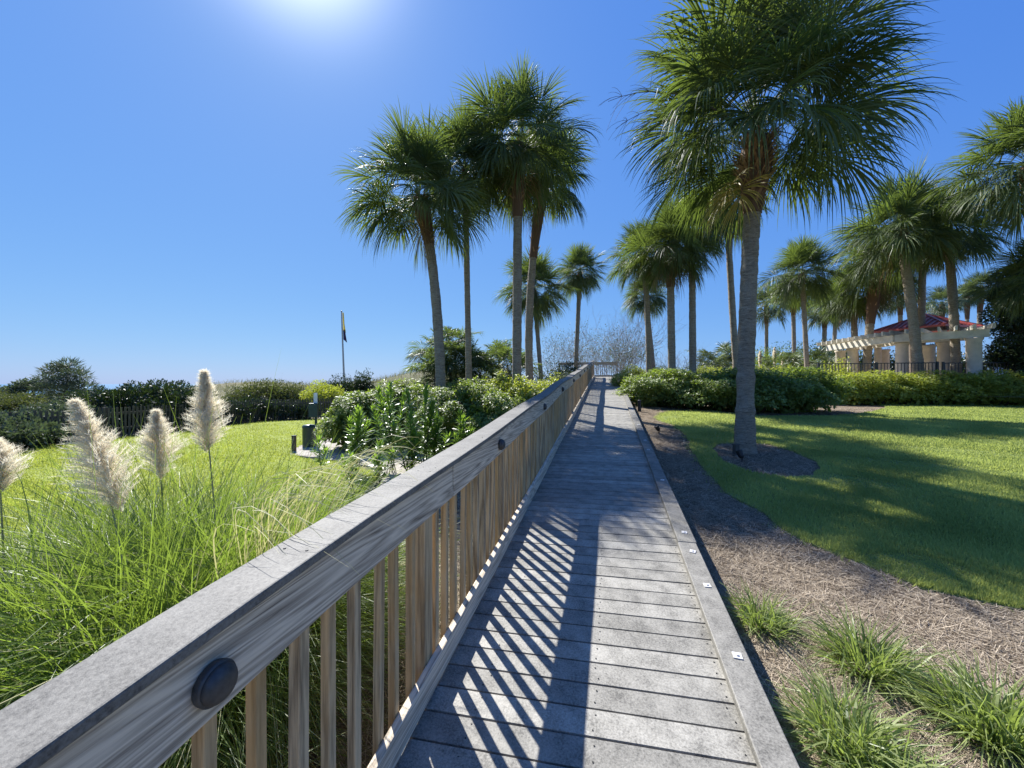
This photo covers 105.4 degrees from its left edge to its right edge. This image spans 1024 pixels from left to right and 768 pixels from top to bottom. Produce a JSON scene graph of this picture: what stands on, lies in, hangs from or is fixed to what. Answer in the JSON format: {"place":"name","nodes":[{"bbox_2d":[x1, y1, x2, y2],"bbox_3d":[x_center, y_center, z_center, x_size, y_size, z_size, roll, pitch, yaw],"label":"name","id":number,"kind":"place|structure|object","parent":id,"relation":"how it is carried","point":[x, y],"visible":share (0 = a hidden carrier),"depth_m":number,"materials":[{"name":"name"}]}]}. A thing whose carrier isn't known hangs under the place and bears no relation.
{"place":"outdoors","nodes":[
{"label":"outdoors","id":0,"kind":"place"},
{"bbox_2d":[0,384,303,394],"bbox_3d":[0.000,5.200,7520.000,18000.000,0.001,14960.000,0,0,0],"label":"sea","id":1,"kind":"structure","parent":0,"point":[110,386],"depth_m":1352.47,"materials":[{"name":"blue liquid"}]},
{"bbox_2d":[0,419,373,565],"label":"lawn","id":2,"kind":"structure","parent":0,"point":[267,440],"depth_m":8.95,"materials":[{"name":"green plant"}]},
{"bbox_2d":[0,396,123,447],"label":"shrub","id":3,"kind":"object","parent":2,"relation":"on","point":[16,431],"visible":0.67,"depth_m":10.91,"materials":[{"name":"green plant"}]},
{"bbox_2d":[310,433,332,476],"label":"oleander","id":4,"kind":"object","parent":2,"relation":"on","point":[325,449],"visible":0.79,"depth_m":7.32,"materials":[{"name":"green plant"}]},
{"bbox_2d":[335,450,361,492],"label":"oleander","id":5,"kind":"object","parent":2,"relation":"on","point":[351,458],"visible":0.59,"depth_m":6.35,"materials":[{"name":"green plant"}]},
{"bbox_2d":[342,404,372,471],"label":"oleander","id":6,"kind":"object","parent":2,"relation":"on","point":[358,415],"visible":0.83,"depth_m":7.65,"materials":[{"name":"green plant"}]},
{"bbox_2d":[2,370,483,514],"bbox_3d":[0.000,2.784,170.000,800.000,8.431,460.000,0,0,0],"label":"ground","id":7,"kind":"structure","parent":0,"point":[222,386],"depth_m":32.14,"materials":[{"name":"brown soil"}]},
{"bbox_2d":[1,377,46,393],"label":"tree","id":8,"kind":"object","parent":7,"relation":"on","point":[23,383],"visible":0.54,"depth_m":26.56,"materials":[{"name":"green plant"}]},
{"bbox_2d":[0,385,59,412],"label":"shrub","id":9,"kind":"object","parent":7,"relation":"on","point":[11,400],"visible":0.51,"depth_m":23.11,"materials":[{"name":"green plant"}]},
{"bbox_2d":[25,356,98,403],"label":"pine tree","id":10,"kind":"object","parent":7,"relation":"on","point":[70,383],"visible":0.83,"depth_m":17.69,"materials":[{"name":"plant"}]},
{"bbox_2d":[62,378,223,432],"bbox_3d":[-14.159,0.837,15.201,5.167,2.170,3.393,0,0,-25],"label":"shrub","id":11,"kind":"object","parent":7,"relation":"on","point":[149,393],"visible":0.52,"depth_m":14.54,"materials":[{"name":"green plant"}]},
{"bbox_2d":[8,397,338,444],"bbox_3d":[-13.408,1.318,12.211,4.803,1.354,26.114,0,0,38],"label":"picket fence","id":12,"kind":"object","parent":7,"relation":"on","point":[105,414],"visible":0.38,"depth_m":14.18,"materials":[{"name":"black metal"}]},
{"bbox_2d":[221,377,308,402],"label":"shrub","id":13,"kind":"object","parent":7,"relation":"on","point":[286,391],"visible":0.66,"depth_m":21.86,"materials":[{"name":"green plant"}]},
{"bbox_2d":[216,393,321,423],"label":"shrub","id":14,"kind":"object","parent":7,"relation":"on","point":[280,407],"visible":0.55,"depth_m":18.29,"materials":[{"name":"green plant"}]},
{"bbox_2d":[10,368,548,411],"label":"dune grass","id":15,"kind":"structure","parent":7,"relation":"on","point":[241,384],"depth_m":35.65,"materials":[{"name":"green plant"}]},
{"bbox_2d":[298,379,343,413],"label":"shrub","id":16,"kind":"object","parent":7,"relation":"on","point":[326,392],"visible":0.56,"depth_m":21.59,"materials":[{"name":"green plant"}]},
{"bbox_2d":[341,310,346,382],"bbox_3d":[-13.807,-2.740,31.987,0.506,6.596,0.207,0,0,0],"label":"flagpole","id":17,"kind":"object","parent":7,"relation":"on","point":[343,331],"visible":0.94,"depth_m":31.95,"materials":[{"name":"metal"}]},
{"bbox_2d":[320,368,376,396],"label":"shrub","id":18,"kind":"object","parent":7,"relation":"on","point":[359,383],"visible":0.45,"depth_m":24.00,"materials":[{"name":"green plant"}]},
{"bbox_2d":[290,438,443,485],"bbox_3d":[-3.263,1.694,9.618,6.665,0.321,6.064,0,0,19],"label":"gravel bed","id":19,"kind":"object","parent":7,"relation":"on","point":[306,451],"visible":0.09,"depth_m":9.61,"materials":[{"name":"white gravel"}]},
{"bbox_2d":[291,435,296,450],"bbox_3d":[-5.724,1.624,10.241,0.100,0.550,0.100,0,0,0],"label":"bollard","id":20,"kind":"object","parent":19,"relation":"on","point":[293,447],"visible":0.78,"depth_m":10.20,"materials":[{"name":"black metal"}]},
{"bbox_2d":[302,393,317,446],"bbox_3d":[-5.702,1.049,10.989,0.378,1.582,0.376,0,0,-10],"label":"waste station","id":21,"kind":"object","parent":19,"relation":"on","point":[307,434],"visible":0.95,"depth_m":10.91,"materials":[{"name":"green metal"}]},
{"bbox_2d":[312,378,438,450],"bbox_3d":[-3.131,0.886,10.795,4.252,2.143,2.787,0,0,-18],"label":"hedge","id":22,"kind":"object","parent":19,"relation":"on","point":[345,407],"visible":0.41,"depth_m":10.02,"materials":[{"name":"green plant"}]},
{"bbox_2d":[368,380,407,473],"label":"oleander","id":23,"kind":"object","parent":19,"relation":"on","point":[388,409],"visible":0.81,"depth_m":7.64,"materials":[{"name":"green plant"}]},
{"bbox_2d":[390,410,426,470],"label":"oleander","id":24,"kind":"object","parent":19,"relation":"on","point":[413,437],"visible":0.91,"depth_m":7.05,"materials":[{"name":"green plant"}]},
{"bbox_2d":[329,99,497,387],"bbox_3d":[-2.662,-2.864,10.818,4.717,9.334,4.217,0,0,0],"label":"palm tree","id":25,"kind":"object","parent":19,"relation":"on","point":[412,155],"visible":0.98,"depth_m":10.58,"materials":[{"name":"green plant"}]},
{"bbox_2d":[403,380,443,462],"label":"oleander","id":26,"kind":"object","parent":19,"relation":"on","point":[430,411],"visible":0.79,"depth_m":7.60,"materials":[{"name":"green plant"}]},
{"bbox_2d":[426,408,453,458],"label":"oleander","id":27,"kind":"object","parent":19,"relation":"on","point":[446,436],"visible":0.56,"depth_m":7.88,"materials":[{"name":"green plant"}]},
{"bbox_2d":[450,408,474,444],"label":"oleander","id":28,"kind":"object","parent":19,"relation":"on","point":[461,420],"visible":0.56,"depth_m":8.13,"materials":[{"name":"green plant"}]},
{"bbox_2d":[403,376,526,450],"bbox_3d":[-0.958,0.833,9.636,4.205,2.096,2.425,0,0,40],"label":"hedge","id":29,"kind":"object","parent":19,"relation":"on","point":[488,405],"visible":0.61,"depth_m":9.09,"materials":[{"name":"green plant"}]},
{"bbox_2d":[366,438,399,487],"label":"oleander","id":30,"kind":"object","parent":7,"relation":"on","point":[378,445],"visible":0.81,"depth_m":6.48,"materials":[{"name":"green plant"}]},
{"bbox_2d":[401,326,503,393],"bbox_3d":[-3.721,-0.713,22.038,6.386,5.649,4.948,0,0,-36],"label":"palmetto","id":31,"kind":"object","parent":7,"relation":"on","point":[455,348],"visible":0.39,"depth_m":21.56,"materials":[{"name":"green plant"}]},
{"bbox_2d":[408,90,511,384],"bbox_3d":[-1.723,-3.716,12.535,4.279,10.972,4.155,0,0,0],"label":"palm tree","id":32,"kind":"object","parent":7,"relation":"on","point":[494,195],"visible":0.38,"depth_m":12.07,"materials":[{"name":"green plant"}]},
{"bbox_2d":[454,339,543,390],"bbox_3d":[-1.241,-0.556,23.355,5.904,5.063,6.064,0,0,-36],"label":"palmetto","id":33,"kind":"object","parent":7,"relation":"on","point":[503,350],"visible":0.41,"depth_m":22.48,"materials":[{"name":"green plant"}]},
{"bbox_2d":[447,50,605,386],"bbox_3d":[0.107,-4.163,12.115,5.061,11.663,5.062,0,0,0],"label":"palm tree","id":34,"kind":"object","parent":7,"relation":"on","point":[519,104],"visible":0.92,"depth_m":11.51,"materials":[{"name":"green plant"}]},
{"bbox_2d":[492,244,582,378],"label":"palm tree","id":35,"kind":"object","parent":7,"relation":"on","point":[542,305],"visible":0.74,"depth_m":23.54,"materials":[{"name":"green plant"}]},
{"bbox_2d":[493,118,597,382],"bbox_3d":[1.184,-4.539,15.540,4.794,12.299,4.450,0,0,0],"label":"palm tree","id":36,"kind":"object","parent":7,"relation":"on","point":[535,237],"visible":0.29,"depth_m":15.36,"materials":[{"name":"green plant"}]},
{"bbox_2d":[533,347,581,382],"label":"shrub","id":37,"kind":"object","parent":7,"relation":"on","point":[562,374],"visible":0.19,"depth_m":19.05,"materials":[{"name":"green plant"}]},
{"bbox_2d":[533,326,588,372],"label":"bare shrub","id":38,"kind":"object","parent":7,"relation":"on","point":[561,353],"visible":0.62,"depth_m":32.18,"materials":[{"name":"brown plant"}]},
{"bbox_2d":[555,241,610,369],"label":"palm tree","id":39,"kind":"object","parent":7,"relation":"on","point":[579,255],"visible":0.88,"depth_m":25.60,"materials":[{"name":"green plant"}]},
{"bbox_2d":[545,315,641,375],"bbox_3d":[5.839,-2.208,30.983,8.377,5.806,6.959,0,0,0],"label":"bare shrub","id":40,"kind":"object","parent":7,"relation":"on","point":[589,355],"visible":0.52,"depth_m":30.41,"materials":[{"name":"brown plant"}]},
{"bbox_2d":[395,377,799,767],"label":"boardwalk","id":41,"kind":"structure","parent":7,"relation":"on","point":[600,631],"depth_m":2.20,"materials":[{"name":"grey wood"}]},
{"bbox_2d":[0,361,594,767],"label":"railing","id":42,"kind":"object","parent":41,"relation":"on","point":[158,691],"visible":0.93,"depth_m":1.20,"materials":[{"name":"grey wood"}]},
{"bbox_2d":[559,362,617,376],"bbox_3d":[5.429,-0.557,27.919,4.200,1.998,0.200,0,0,14],"label":"railing","id":43,"kind":"object","parent":41,"relation":"attached to","point":[598,364],"visible":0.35,"depth_m":27.65,"materials":[{"name":"grey wood"}]},
{"bbox_2d":[230,397,1023,767],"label":"pine straw bed","id":44,"kind":"object","parent":7,"relation":"on","point":[680,435],"visible":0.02,"depth_m":4.49,"materials":[{"name":"brown plant"}]},
{"bbox_2d":[5,669,366,767],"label":"pampas grass","id":45,"kind":"object","parent":44,"relation":"on","point":[283,764],"depth_m":1.58,"materials":[{"name":"green plant"}]},
{"bbox_2d":[0,394,403,729],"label":"pampas grass","id":46,"kind":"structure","parent":44,"relation":"on","point":[156,428],"depth_m":2.58,"materials":[{"name":"green plant"}]},
{"bbox_2d":[0,408,440,766],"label":"pampas grass","id":47,"kind":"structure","parent":44,"relation":"on","point":[7,453],"depth_m":2.14,"materials":[{"name":"green plant"}]},
{"bbox_2d":[0,352,459,767],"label":"pampas grass","id":48,"kind":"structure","parent":44,"relation":"on","point":[82,421],"depth_m":1.82,"materials":[{"name":"green plant"}]},
{"bbox_2d":[0,368,459,767],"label":"pampas grass","id":49,"kind":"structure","parent":44,"relation":"on","point":[204,404],"depth_m":1.96,"materials":[{"name":"green plant"}]},
{"bbox_2d":[168,435,439,725],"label":"pampas grass","id":50,"kind":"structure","parent":44,"relation":"on","point":[348,503],"depth_m":2.45,"materials":[{"name":"green plant"}]},
{"bbox_2d":[224,490,460,767],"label":"pampas grass","id":51,"kind":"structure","parent":44,"relation":"on","point":[365,735],"depth_m":2.35,"materials":[{"name":"green plant"}]},
{"bbox_2d":[452,368,559,403],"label":"hedge","id":52,"kind":"object","parent":44,"relation":"on","point":[527,390],"visible":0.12,"depth_m":10.12,"materials":[{"name":"green plant"}]},
{"bbox_2d":[593,328,665,375],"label":"bare shrub","id":53,"kind":"object","parent":44,"relation":"on","point":[627,355],"visible":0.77,"depth_m":27.06,"materials":[{"name":"brown plant"}]},
{"bbox_2d":[609,364,663,396],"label":"hedge","id":54,"kind":"object","parent":44,"relation":"on","point":[619,377],"visible":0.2,"depth_m":18.79,"materials":[{"name":"green plant"}]},
{"bbox_2d":[638,400,640,411],"bbox_3d":[4.214,0.750,12.891,0.120,0.450,0.120,0,0,0],"label":"bollard","id":55,"kind":"object","parent":44,"relation":"on","point":[639,405],"visible":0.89,"depth_m":12.84,"materials":[{"name":"black plastic"}]},
{"bbox_2d":[602,218,678,400],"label":"palm tree","id":56,"kind":"object","parent":44,"relation":"on","point":[647,312],"visible":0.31,"depth_m":16.92,"materials":[{"name":"green plant"}]},
{"bbox_2d":[631,395,653,406],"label":"border grass","id":57,"kind":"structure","parent":44,"relation":"on","point":[646,403],"depth_m":14.41,"materials":[{"name":"green plant"}]},
{"bbox_2d":[618,279,676,368],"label":"palm tree","id":58,"kind":"object","parent":44,"relation":"on","point":[656,301],"visible":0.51,"depth_m":26.68,"materials":[{"name":"green plant"}]},
{"bbox_2d":[654,425,659,433],"bbox_3d":[3.420,1.094,9.208,0.139,0.272,0.127,0,0,-33],"label":"spot light","id":59,"kind":"object","parent":44,"relation":"on","point":[657,427],"visible":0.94,"depth_m":9.18,"materials":[{"name":"black plastic"}]},
{"bbox_2d":[616,195,728,405],"bbox_3d":[5.904,-3.202,15.001,4.136,8.216,4.241,0,0,0],"label":"palm tree","id":60,"kind":"object","parent":44,"relation":"on","point":[669,266],"visible":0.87,"depth_m":14.65,"materials":[{"name":"green plant"}]},
{"bbox_2d":[633,342,720,372],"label":"bare shrub","id":61,"kind":"object","parent":44,"relation":"on","point":[686,365],"visible":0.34,"depth_m":27.87,"materials":[{"name":"plant"}]},
{"bbox_2d":[651,180,739,374],"bbox_3d":[7.003,-3.439,15.165,3.497,8.732,3.527,0,0,0],"label":"palm tree","id":62,"kind":"object","parent":44,"relation":"on","point":[692,329],"visible":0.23,"depth_m":15.08,"materials":[{"name":"green plant"}]},
{"bbox_2d":[653,365,799,375],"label":"hedge","id":63,"kind":"object","parent":44,"relation":"on","point":[708,369],"visible":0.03,"depth_m":19.46,"materials":[{"name":"green plant"}]},
{"bbox_2d":[612,366,857,413],"bbox_3d":[7.575,0.246,13.953,7.963,1.817,3.931,0,0,17],"label":"hedge","id":64,"kind":"object","parent":44,"relation":"on","point":[792,390],"visible":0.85,"depth_m":13.00,"materials":[{"name":"green plant"}]},
{"bbox_2d":[732,443,739,455],"bbox_3d":[4.124,1.213,7.181,0.112,0.225,0.080,0,0,-17],"label":"junction box","id":65,"kind":"object","parent":44,"relation":"on","point":[735,446],"visible":0.89,"depth_m":7.15,"materials":[{"name":"grey metal"}]},
{"bbox_2d":[701,163,774,369],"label":"palm tree","id":66,"kind":"object","parent":44,"relation":"on","point":[732,306],"visible":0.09,"depth_m":15.40,"materials":[{"name":"green plant"}]},
{"bbox_2d":[735,450,743,461],"bbox_3d":[3.976,1.275,6.812,0.139,0.272,0.127,0,0,43],"label":"spot light","id":67,"kind":"object","parent":44,"relation":"on","point":[739,453],"visible":0.94,"depth_m":6.76,"materials":[{"name":"black plastic"}]},
{"bbox_2d":[758,351,761,367],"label":"pampas grass","id":68,"kind":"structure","parent":44,"relation":"on","point":[759,358],"depth_m":25.96,"materials":[{"name":"beige plant"}]},
{"bbox_2d":[719,576,822,655],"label":"border grass","id":69,"kind":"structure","parent":44,"relation":"on","point":[751,613],"depth_m":2.72,"materials":[{"name":"green plant"}]},
{"bbox_2d":[772,347,776,364],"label":"pampas grass","id":70,"kind":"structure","parent":44,"relation":"on","point":[774,352],"depth_m":25.96,"materials":[{"name":"beige plant"}]},
{"bbox_2d":[601,0,964,454],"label":"palm tree","id":71,"kind":"object","parent":44,"relation":"on","point":[762,42],"visible":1,"depth_m":6.77,"materials":[{"name":"green plant"}]},
{"bbox_2d":[757,231,853,369],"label":"palm tree","id":72,"kind":"object","parent":44,"relation":"on","point":[806,252],"visible":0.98,"depth_m":21.58,"materials":[{"name":"green plant"}]},
{"bbox_2d":[759,346,862,372],"bbox_3d":[19.807,-0.596,25.836,9.032,4.477,4.034,0,0,-22],"label":"palmetto","id":73,"kind":"object","parent":44,"relation":"on","point":[789,357],"visible":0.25,"depth_m":25.20,"materials":[{"name":"green plant"}]},
{"bbox_2d":[633,404,1023,767],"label":"pine straw","id":74,"kind":"object","parent":44,"relation":"on","point":[1001,650],"visible":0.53,"depth_m":2.87,"materials":[{"name":"brown plant"}]},
{"bbox_2d":[807,261,898,372],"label":"palm tree","id":75,"kind":"object","parent":44,"relation":"on","point":[842,312],"visible":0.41,"depth_m":23.72,"materials":[{"name":"green plant"}]},
{"bbox_2d":[760,650,952,767],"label":"border grass","id":76,"kind":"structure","parent":44,"relation":"on","point":[882,729],"depth_m":1.91,"materials":[{"name":"green plant"}]},
{"bbox_2d":[778,598,964,732],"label":"border grass","id":77,"kind":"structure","parent":44,"relation":"on","point":[877,654],"depth_m":2.34,"materials":[{"name":"green plant"}]},
{"bbox_2d":[781,685,965,767],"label":"border grass","id":78,"kind":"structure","parent":44,"relation":"on","point":[850,750],"depth_m":1.78,"materials":[{"name":"green plant"}]},
{"bbox_2d":[871,199,969,344],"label":"palm tree","id":79,"kind":"object","parent":44,"relation":"on","point":[921,301],"visible":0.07,"depth_m":20.89,"materials":[{"name":"green plant"}]},
{"bbox_2d":[825,369,1023,405],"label":"hedge","id":80,"kind":"object","parent":44,"relation":"on","point":[969,388],"visible":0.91,"depth_m":16.28,"materials":[{"name":"green plant"}]},
{"bbox_2d":[857,632,1023,767],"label":"border grass","id":81,"kind":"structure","parent":44,"relation":"on","point":[969,706],"depth_m":1.98,"materials":[{"name":"green plant"}]},
{"bbox_2d":[575,307,684,374],"bbox_3d":[8.641,-3.031,29.221,9.217,6.861,9.230,0,0,36],"label":"bare shrub","id":82,"kind":"object","parent":7,"relation":"on","point":[637,339],"visible":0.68,"depth_m":29.25,"materials":[{"name":"brown plant"}]},
{"bbox_2d":[682,340,756,374],"bbox_3d":[14.886,-0.653,27.516,6.330,5.074,4.370,0,0,-20],"label":"palmetto","id":83,"kind":"object","parent":7,"relation":"on","point":[724,360],"visible":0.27,"depth_m":27.31,"materials":[{"name":"green plant"}]},
{"bbox_2d":[811,293,864,360],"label":"palm tree","id":84,"kind":"object","parent":7,"relation":"on","point":[834,334],"visible":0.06,"depth_m":35.89,"materials":[{"name":"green plant"}]},
{"bbox_2d":[926,283,969,317],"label":"palm tree","id":85,"kind":"object","parent":7,"relation":"on","point":[941,310],"visible":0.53,"depth_m":37.70,"materials":[{"name":"green plant"}]},
{"bbox_2d":[945,278,989,360],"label":"palm tree","id":86,"kind":"object","parent":7,"relation":"on","point":[971,304],"visible":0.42,"depth_m":39.68,"materials":[{"name":"green plant"}]},
{"bbox_2d":[957,269,997,323],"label":"palm tree","id":87,"kind":"object","parent":7,"relation":"on","point":[976,275],"visible":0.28,"depth_m":39.83,"materials":[{"name":"green plant"}]},
{"bbox_2d":[0,0,1023,383],"label":"sky","id":88,"kind":"structure","parent":0,"point":[170,206],"materials":[{"name":"blue"}]},
{"bbox_2d":[654,400,1023,611],"bbox_3d":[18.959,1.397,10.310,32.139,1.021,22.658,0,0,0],"label":"lawn","id":89,"kind":"structure","parent":0,"point":[870,555],"depth_m":5.26,"materials":[{"name":"green plant"}]},
{"bbox_2d":[819,149,1005,398],"bbox_3d":[18.095,-4.689,17.955,6.148,11.362,6.252,0,0,0],"label":"palm tree","id":90,"kind":"object","parent":89,"relation":"on","point":[902,242],"visible":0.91,"depth_m":17.46,"materials":[{"name":"green plant"}]},
{"bbox_2d":[877,171,1015,402],"bbox_3d":[20.156,-4.271,18.059,4.612,10.492,4.900,0,0,13],"label":"palm tree","id":91,"kind":"object","parent":89,"relation":"on","point":[953,315],"visible":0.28,"depth_m":17.49,"materials":[{"name":"green plant"}]},
{"bbox_2d":[917,96,1023,248],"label":"palm tree","id":92,"kind":"object","parent":89,"relation":"on","point":[1009,134],"visible":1,"depth_m":14.31,"materials":[{"name":"green plant"}]},
{"bbox_2d":[953,237,1023,327],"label":"palm tree","id":93,"kind":"object","parent":89,"relation":"on","point":[1015,267],"visible":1,"depth_m":15.39,"materials":[{"name":"green plant"}]},
{"label":"terrace","id":94,"kind":"structure","parent":0,"visible":0},
{"bbox_2d":[756,281,797,354],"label":"palm tree","id":95,"kind":"object","parent":94,"relation":"on","point":[764,316],"visible":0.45,"depth_m":33.66,"materials":[{"name":"green plant"}]},
{"bbox_2d":[762,272,817,364],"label":"palm tree","id":96,"kind":"object","parent":94,"relation":"on","point":[793,321],"visible":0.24,"depth_m":29.90,"materials":[{"name":"green plant"}]},
{"bbox_2d":[755,338,873,371],"bbox_3d":[23.137,-1.248,30.506,10.900,4.872,10.968,0,0,0],"label":"shrub","id":97,"kind":"object","parent":94,"relation":"on","point":[782,347],"visible":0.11,"depth_m":32.41,"materials":[{"name":"green plant"}]},
{"bbox_2d":[798,291,848,354],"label":"palm tree","id":98,"kind":"object","parent":94,"relation":"on","point":[816,319],"visible":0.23,"depth_m":31.85,"materials":[{"name":"green plant"}]},
{"bbox_2d":[814,356,859,374],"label":"shrub","id":99,"kind":"object","parent":94,"relation":"on","point":[838,359],"visible":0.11,"depth_m":21.41,"materials":[{"name":"green plant"}]},
{"bbox_2d":[830,231,924,373],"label":"palm tree","id":100,"kind":"object","parent":94,"relation":"on","point":[872,303],"visible":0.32,"depth_m":21.86,"materials":[{"name":"green plant"}]},
{"bbox_2d":[817,361,938,382],"bbox_3d":[16.900,-0.210,18.100,4.791,1.620,0.083,0,0,12],"label":"iron fence","id":101,"kind":"object","parent":94,"relation":"on","point":[877,363],"visible":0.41,"depth_m":18.07,"materials":[{"name":"brown metal"}]},
{"bbox_2d":[817,323,995,400],"bbox_3d":[20.309,-0.895,20.373,3.703,3.390,7.776,0,0,8],"label":"pergola","id":102,"kind":"object","parent":94,"relation":"on","point":[972,336],"visible":0.53,"depth_m":19.01,"materials":[{"name":"beige paint"}]},
{"bbox_2d":[876,272,942,321],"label":"palm tree","id":103,"kind":"object","parent":94,"relation":"on","point":[899,309],"visible":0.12,"depth_m":31.70,"materials":[{"name":"green plant"}]},
{"bbox_2d":[874,313,982,375],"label":"pavilion","id":104,"kind":"structure","parent":94,"relation":"on","point":[933,323],"depth_m":21.63,"materials":[{"name":"red metal"},{"name":"cream stucco"},{"name":"weathered cream timber"}]},
{"bbox_2d":[846,341,1016,375],"bbox_3d":[30.899,-1.094,28.689,12.969,4.520,5.462,0,0,30],"label":"shrub","id":105,"kind":"object","parent":94,"relation":"on","point":[893,360],"visible":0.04,"depth_m":27.75,"materials":[{"name":"green plant"}]},
{"bbox_2d":[941,361,1022,376],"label":"iron fence","id":106,"kind":"object","parent":94,"relation":"on","point":[944,363],"visible":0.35,"depth_m":17.26,"materials":[{"name":"brown metal"}]},
{"bbox_2d":[978,268,1023,373],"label":"tree","id":107,"kind":"object","parent":94,"relation":"on","point":[1011,341],"visible":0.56,"depth_m":17.26,"materials":[{"name":"green plant"}]}
]}

